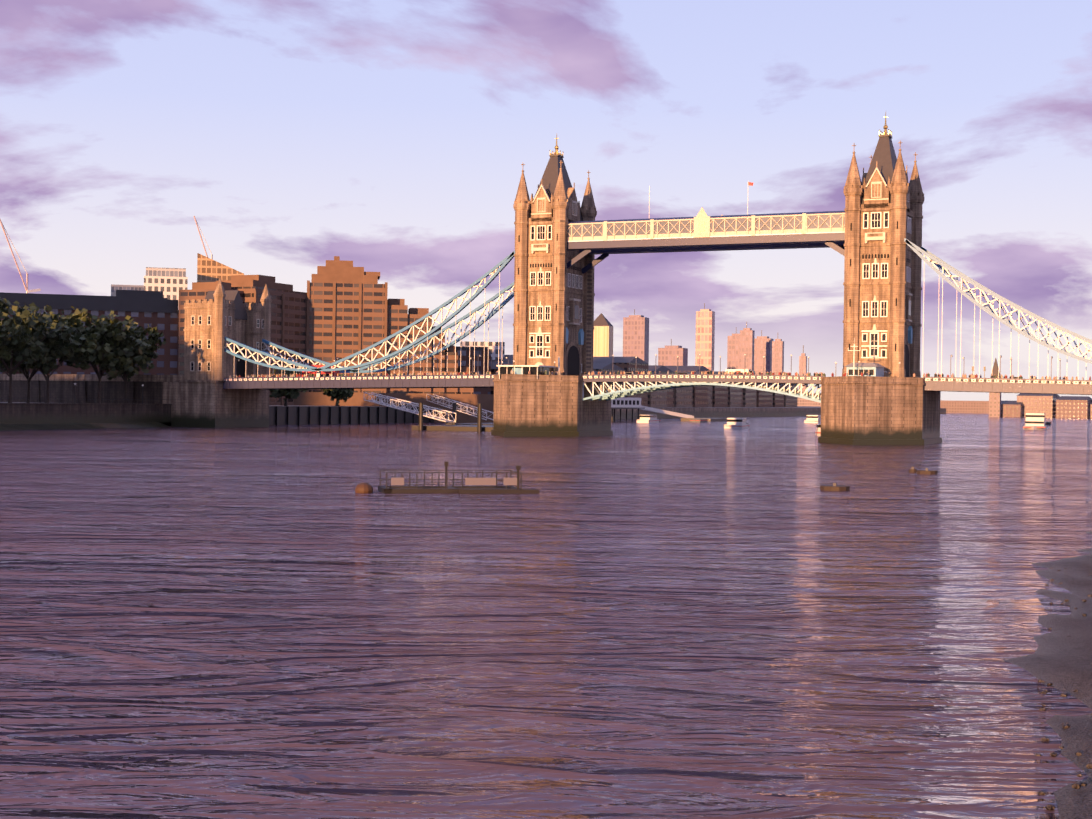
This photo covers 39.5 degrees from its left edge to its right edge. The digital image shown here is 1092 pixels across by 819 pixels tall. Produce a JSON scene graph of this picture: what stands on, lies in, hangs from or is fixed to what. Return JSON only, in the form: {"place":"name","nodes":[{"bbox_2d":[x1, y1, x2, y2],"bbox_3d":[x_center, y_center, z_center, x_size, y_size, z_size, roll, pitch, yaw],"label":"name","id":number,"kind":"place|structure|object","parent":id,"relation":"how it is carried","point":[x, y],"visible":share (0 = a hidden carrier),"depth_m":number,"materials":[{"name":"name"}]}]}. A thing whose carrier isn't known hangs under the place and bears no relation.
{"place":"outdoors","nodes":[
{"label":"outdoors","id":0,"kind":"place"},
{"bbox_2d":[0,374,945,430],"bbox_3d":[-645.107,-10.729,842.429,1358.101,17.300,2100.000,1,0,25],"label":"embankment wall","id":1,"kind":"structure","parent":0,"point":[72,404],"depth_m":422.75,"materials":[{"name":"stone"}]},
{"bbox_2d":[0,332,5,345],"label":"plane tree","id":2,"kind":"object","parent":1,"relation":"on","point":[2,342],"visible":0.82,"depth_m":363.47,"materials":[{"name":"green plant"}]},
{"bbox_2d":[0,321,60,402],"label":"plane tree","id":3,"kind":"object","parent":1,"relation":"on","point":[21,369],"visible":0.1,"depth_m":400.96,"materials":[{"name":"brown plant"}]},
{"bbox_2d":[0,297,69,402],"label":"plane tree","id":4,"kind":"object","parent":1,"relation":"on","point":[17,331],"visible":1,"depth_m":366.97,"materials":[{"name":"green plant"}]},
{"bbox_2d":[0,309,99,402],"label":"plane tree","id":5,"kind":"object","parent":1,"relation":"on","point":[66,349],"visible":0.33,"depth_m":388.47,"materials":[{"name":"green plant"}]},
{"bbox_2d":[59,306,151,402],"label":"plane tree","id":6,"kind":"object","parent":1,"relation":"on","point":[112,335],"visible":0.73,"depth_m":400.27,"materials":[{"name":"green plant"}]},
{"bbox_2d":[89,315,166,402],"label":"plane tree","id":7,"kind":"object","parent":1,"relation":"on","point":[152,340],"visible":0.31,"depth_m":415.14,"materials":[{"name":"green plant"}]},
{"bbox_2d":[162,278,271,427],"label":"abutment","id":8,"kind":"object","parent":1,"relation":"on","point":[198,396],"visible":0.83,"depth_m":414.87,"materials":[{"name":"stone"}]},
{"bbox_2d":[225,238,1091,379],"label":"suspension chains","id":9,"kind":"object","parent":8,"relation":"on","point":[935,261],"visible":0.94,"depth_m":384.28,"materials":[{"name":"white metal"}]},
{"bbox_2d":[0,216,504,393],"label":"city buildings","id":10,"kind":"structure","parent":1,"relation":"on","point":[152,301],"depth_m":528.03,"materials":[{"name":"brick"}]},
{"bbox_2d":[269,365,307,405],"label":"quay tree","id":11,"kind":"object","parent":1,"relation":"on","point":[289,393],"visible":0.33,"depth_m":484.47,"materials":[{"name":"green plant"}]},
{"bbox_2d":[178,256,493,422],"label":"brick building","id":12,"kind":"structure","parent":1,"relation":"on","point":[340,309],"depth_m":553.73,"materials":[{"name":"brick"}]},
{"bbox_2d":[321,374,353,405],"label":"quay tree","id":13,"kind":"object","parent":1,"relation":"on","point":[341,394],"visible":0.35,"depth_m":517.38,"materials":[{"name":"green plant"}]},
{"bbox_2d":[491,303,1091,421],"bbox_3d":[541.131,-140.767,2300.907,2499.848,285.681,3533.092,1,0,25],"label":"buildings","id":14,"kind":"structure","parent":1,"relation":"on","point":[636,339],"depth_m":1192.34,"materials":[{"name":"concrete"}]},
{"bbox_2d":[0,413,1091,818],"bbox_3d":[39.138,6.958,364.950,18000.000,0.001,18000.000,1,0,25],"label":"river water","id":15,"kind":"structure","parent":0,"point":[668,619],"depth_m":59.72,"materials":[{"name":"purple liquid"}]},
{"bbox_2d":[269,392,493,431],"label":"jetty","id":16,"kind":"object","parent":15,"relation":"in","point":[420,414],"visible":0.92,"depth_m":482.75,"materials":[{"name":"metal"}]},
{"bbox_2d":[355,461,538,493],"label":"moored barge","id":17,"kind":"object","parent":15,"relation":"on","point":[409,489],"visible":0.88,"depth_m":141.13,"materials":[{"name":"metal"}]},
{"bbox_2d":[491,374,612,436],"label":"pier","id":18,"kind":"structure","parent":15,"relation":"in","point":[526,405],"depth_m":364.25,"materials":[{"name":"stone"}]},
{"bbox_2d":[513,135,596,375],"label":"tower","id":19,"kind":"structure","parent":18,"relation":"on","point":[553,308],"depth_m":374.67,"materials":[{"name":"stone"}]},
{"bbox_2d":[567,182,844,273],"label":"bridge walkways","id":20,"kind":"structure","parent":19,"relation":"attached to","point":[702,230],"depth_m":359.13,"materials":[{"name":"metal"}]},
{"bbox_2d":[637,413,1051,490],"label":"boats","id":21,"kind":"object","parent":15,"relation":"on","point":[1035,421],"visible":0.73,"depth_m":571.39,"materials":[{"name":"white plastic"}]},
{"bbox_2d":[818,376,941,444],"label":"pier","id":22,"kind":"structure","parent":15,"relation":"in","point":[866,410],"depth_m":329.87,"materials":[{"name":"stone"}]},
{"bbox_2d":[496,338,899,378],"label":"tower base kiosks","id":23,"kind":"object","parent":22,"relation":"on","point":[858,368],"visible":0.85,"depth_m":336.99,"materials":[{"name":"stone"}]},
{"bbox_2d":[842,113,923,377],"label":"tower","id":24,"kind":"structure","parent":22,"relation":"on","point":[884,200],"depth_m":340.27,"materials":[{"name":"stone"}]},
{"bbox_2d":[1005,531,1091,818],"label":"river shore","id":25,"kind":"structure","parent":15,"relation":"in","point":[1060,658],"depth_m":50.98,"materials":[{"name":"brown sand"}]},
{"bbox_2d":[0,0,1091,400],"label":"sky","id":26,"kind":"structure","parent":0,"point":[391,138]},
{"bbox_2d":[223,354,1091,402],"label":"bridge decks","id":27,"kind":"object","parent":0,"point":[977,384],"visible":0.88,"depth_m":364.00,"materials":[{"name":"white metal"}]},
{"bbox_2d":[229,365,1090,379],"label":"bridge deck","id":28,"kind":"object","parent":27,"relation":"on","point":[728,371],"visible":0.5,"depth_m":363.21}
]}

